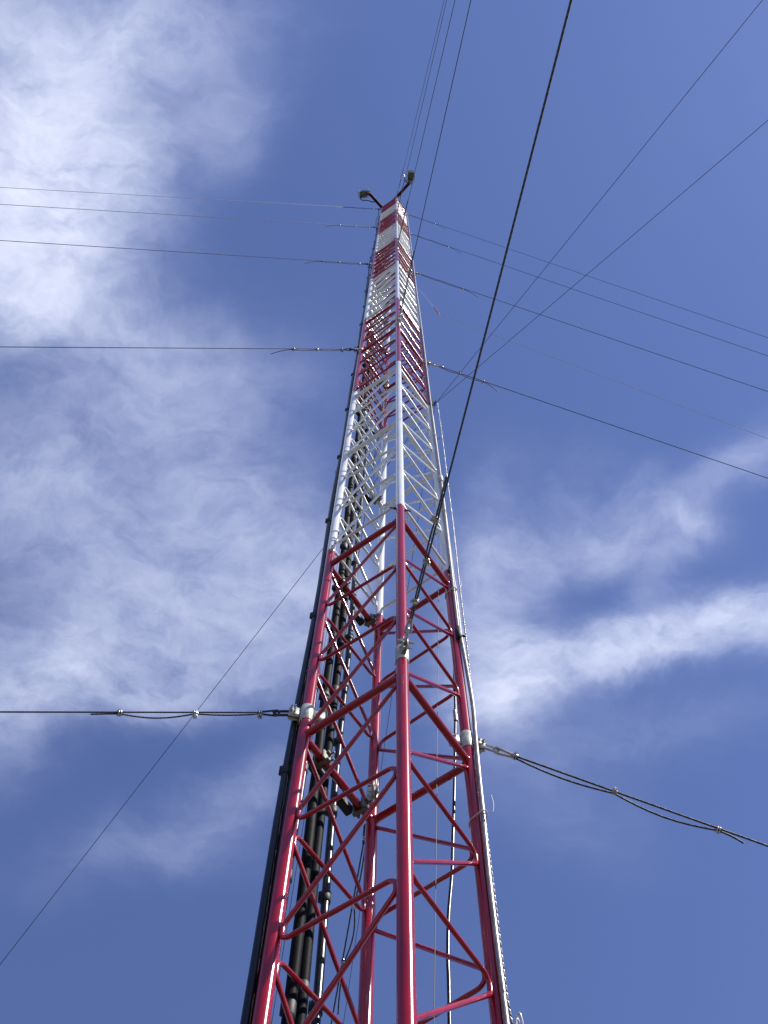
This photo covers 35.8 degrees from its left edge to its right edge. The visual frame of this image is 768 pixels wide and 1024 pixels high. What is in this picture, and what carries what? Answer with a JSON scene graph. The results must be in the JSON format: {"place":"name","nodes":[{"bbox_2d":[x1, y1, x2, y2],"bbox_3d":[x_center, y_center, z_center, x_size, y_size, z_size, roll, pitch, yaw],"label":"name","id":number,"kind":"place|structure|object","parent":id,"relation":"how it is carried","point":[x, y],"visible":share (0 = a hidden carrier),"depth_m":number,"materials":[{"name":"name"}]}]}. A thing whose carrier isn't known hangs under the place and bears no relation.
{"place":"outdoors","nodes":[
{"label":"outdoors","id":0,"kind":"place"},
{"bbox_2d":[271,316,384,1023],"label":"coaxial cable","id":1,"kind":"object","parent":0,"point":[299,848],"visible":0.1,"depth_m":21.58,"materials":[{"name":"metal"}]},
{"bbox_2d":[319,531,342,678],"bbox_3d":[-2.132,7.905,28.528,0.140,52.508,24.900,10,-72,-3],"label":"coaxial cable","id":2,"kind":"object","parent":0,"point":[329,614],"depth_m":33.60,"materials":[{"name":"metal"}]},
{"bbox_2d":[304,292,383,789],"bbox_3d":[-2.104,8.936,24.205,0.140,43.653,24.141,10,-72,-3],"label":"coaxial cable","id":3,"kind":"object","parent":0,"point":[325,655],"depth_m":29.10,"materials":[{"name":"metal"}]},
{"bbox_2d":[344,392,382,643],"bbox_3d":[-2.133,12.147,13.153,0.138,20.652,23.306,10,-72,-3],"label":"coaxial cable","id":4,"kind":"object","parent":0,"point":[368,494],"visible":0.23,"depth_m":18.69,"materials":[{"name":"rubber"}]},
{"bbox_2d":[0,0,767,1023],"label":"sky","id":5,"kind":"structure","parent":0,"point":[159,503],"materials":[{"name":"blue"}]},
{"label":"ground","id":6,"kind":"structure","parent":0,"visible":0},
{"bbox_2d":[0,346,355,353],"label":"guy wire","id":7,"kind":"object","parent":6,"relation":"attached to","point":[317,349],"visible":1,"depth_m":17.37,"materials":[{"name":"metal"}]},
{"bbox_2d":[0,240,370,264],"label":"guy wire","id":8,"kind":"object","parent":6,"relation":"attached to","point":[321,261],"visible":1,"depth_m":26.85,"materials":[{"name":"metal"}]},
{"bbox_2d":[0,204,376,227],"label":"guy wire","id":9,"kind":"object","parent":6,"relation":"attached to","point":[200,216],"visible":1,"depth_m":33.83,"materials":[{"name":"metal"}]},
{"bbox_2d":[0,187,378,209],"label":"guy wire","id":10,"kind":"object","parent":6,"relation":"attached to","point":[195,198],"visible":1,"depth_m":38.77,"materials":[{"name":"metal"}]},
{"bbox_2d":[251,181,502,1023],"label":"lattice mast","id":11,"kind":"object","parent":6,"relation":"on","point":[395,269],"visible":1,"depth_m":7.39,"materials":[{"name":"red metal"}]},
{"bbox_2d":[0,704,293,718],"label":"guy wire","id":12,"kind":"object","parent":11,"relation":"attached to","point":[195,713],"visible":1,"depth_m":7.12,"materials":[{"name":"metal"}]},
{"bbox_2d":[240,216,379,1023],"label":"coaxial cable","id":13,"kind":"object","parent":11,"relation":"attached to","point":[251,984],"visible":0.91,"depth_m":6.70,"materials":[{"name":"black rubber"}]},
{"bbox_2d":[250,230,377,1023],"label":"coaxial cable","id":14,"kind":"object","parent":11,"relation":"attached to","point":[283,814],"visible":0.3,"depth_m":6.25,"materials":[{"name":"black rubber"}]},
{"bbox_2d":[270,241,378,1023],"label":"coaxial cable","id":15,"kind":"object","parent":11,"relation":"attached to","point":[306,773],"visible":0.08,"depth_m":6.83,"materials":[{"name":"black rubber"}]},
{"bbox_2d":[279,256,378,1023],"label":"coaxial cable","id":16,"kind":"object","parent":11,"relation":"attached to","point":[294,965],"visible":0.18,"depth_m":6.61,"materials":[{"name":"black rubber"}]},
{"bbox_2d":[294,255,380,1023],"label":"coaxial cable","id":17,"kind":"object","parent":11,"relation":"attached to","point":[303,997],"visible":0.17,"depth_m":6.78,"materials":[{"name":"black rubber"}]},
{"bbox_2d":[308,298,379,1023],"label":"coaxial cable","id":18,"kind":"object","parent":11,"relation":"attached to","point":[324,897],"visible":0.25,"depth_m":6.92,"materials":[{"name":"black rubber"}]},
{"bbox_2d":[330,824,365,1023],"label":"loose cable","id":19,"kind":"object","parent":11,"relation":"attached to","point":[343,960],"visible":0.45,"depth_m":7.62,"materials":[{"name":"metal"}]},
{"bbox_2d":[358,189,376,202],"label":"floodlight","id":20,"kind":"object","parent":11,"relation":"attached to","point":[363,194],"visible":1,"depth_m":50.35,"materials":[{"name":"metal"}]},
{"bbox_2d":[403,170,415,184],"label":"floodlight","id":21,"kind":"object","parent":11,"relation":"attached to","point":[410,175],"visible":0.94,"depth_m":50.12,"materials":[{"name":"metal"}]},
{"bbox_2d":[396,2,443,197],"bbox_3d":[1.532,-11.247,22.184,0.104,52.507,13.791,10,-72,-3],"label":"guy wire","id":22,"kind":"object","parent":11,"relation":"attached to","point":[419,102],"visible":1,"depth_m":34.81,"materials":[{"name":"metal"}]},
{"bbox_2d":[396,0,470,320],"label":"guy wire","id":23,"kind":"object","parent":11,"relation":"attached to","point":[404,292],"visible":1,"depth_m":16.50,"materials":[{"name":"metal"}]},
{"bbox_2d":[431,396,435,405],"bbox_3d":[0.675,-1.562,16.594,0.093,0.757,0.079,2,-72,0],"label":"wire bracket","id":24,"kind":"object","parent":11,"relation":"attached to","point":[433,402],"visible":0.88,"depth_m":16.42,"materials":[{"name":"metal"}]},
{"bbox_2d":[0,407,432,963],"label":"antenna wire","id":25,"kind":"object","parent":24,"relation":"attached to","point":[174,739],"visible":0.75,"depth_m":14.31,"materials":[{"name":"grey metal"}]},
{"bbox_2d":[343,406,434,1023],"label":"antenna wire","id":26,"kind":"object","parent":24,"relation":"attached to","point":[384,747],"visible":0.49,"depth_m":14.74,"materials":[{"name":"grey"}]},
{"bbox_2d":[437,0,762,400],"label":"antenna wire","id":27,"kind":"object","parent":24,"relation":"attached to","point":[610,187],"visible":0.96,"depth_m":13.01,"materials":[{"name":"grey metal"}]},
{"bbox_2d":[435,120,767,403],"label":"antenna wire","id":28,"kind":"object","parent":24,"relation":"attached to","point":[611,253],"visible":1,"depth_m":13.64,"materials":[{"name":"grey metal"}]},
{"bbox_2d":[433,479,438,1023],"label":"thin wire","id":29,"kind":"object","parent":11,"relation":"attached to","point":[436,795],"visible":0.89,"depth_m":6.59,"materials":[{"name":"grey"}]},
{"bbox_2d":[407,216,465,639],"bbox_3d":[0.742,-5.557,28.585,0.088,41.573,0.175,32,-74,-9],"label":"conduit pipe","id":30,"kind":"object","parent":11,"relation":"attached to","point":[459,635],"visible":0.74,"depth_m":11.88,"materials":[{"name":"metal"}]},
{"bbox_2d":[446,672,457,1023],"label":"loose cable","id":31,"kind":"object","parent":11,"relation":"hanging from","point":[455,715],"visible":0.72,"depth_m":6.34,"materials":[{"name":"metal"}]},
{"bbox_2d":[433,416,509,1023],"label":"conduit pipe","id":32,"kind":"object","parent":11,"relation":"attached to","point":[500,972],"visible":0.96,"depth_m":6.37,"materials":[{"name":"grey plastic"}]},
{"bbox_2d":[437,402,523,1023],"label":"twisted rope","id":33,"kind":"object","parent":11,"relation":"hanging from","point":[517,1020],"visible":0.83,"depth_m":6.26,"materials":[{"name":"grey"}]},
{"bbox_2d":[397,0,572,645],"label":"guy wire","id":34,"kind":"object","parent":11,"relation":"attached to","point":[425,562],"visible":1,"depth_m":6.04,"materials":[{"name":"metal"}]},
{"bbox_2d":[422,293,767,438],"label":"insulated rope","id":35,"kind":"object","parent":11,"relation":"attached to","point":[590,371],"visible":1,"depth_m":22.86,"materials":[{"name":"grey"}]},
{"bbox_2d":[479,738,767,846],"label":"guy wire","id":36,"kind":"object","parent":11,"relation":"attached to","point":[496,750],"visible":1,"depth_m":7.19,"materials":[{"name":"metal"}]},
{"bbox_2d":[396,0,446,212],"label":"guy wire","id":37,"kind":"object","parent":6,"relation":"attached to","point":[420,112],"visible":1,"depth_m":30.88,"materials":[{"name":"metal"}]},
{"bbox_2d":[396,1,454,245],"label":"guy wire","id":38,"kind":"object","parent":6,"relation":"attached to","point":[404,214],"visible":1,"depth_m":24.25,"materials":[{"name":"metal"}]},
{"bbox_2d":[408,213,767,337],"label":"guy wire","id":39,"kind":"object","parent":6,"relation":"attached to","point":[586,275],"visible":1,"depth_m":37.95,"materials":[{"name":"metal"}]},
{"bbox_2d":[411,232,767,355],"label":"guy wire","id":40,"kind":"object","parent":6,"relation":"attached to","point":[583,292],"visible":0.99,"depth_m":33.25,"materials":[{"name":"metal"}]},
{"bbox_2d":[416,271,767,391],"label":"guy wire","id":41,"kind":"object","parent":6,"relation":"attached to","point":[424,275],"visible":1,"depth_m":26.61,"materials":[{"name":"metal"}]},
{"bbox_2d":[428,360,767,478],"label":"guy wire","id":42,"kind":"object","parent":6,"relation":"attached to","point":[458,372],"visible":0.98,"depth_m":17.77,"materials":[{"name":"metal"}]}
]}

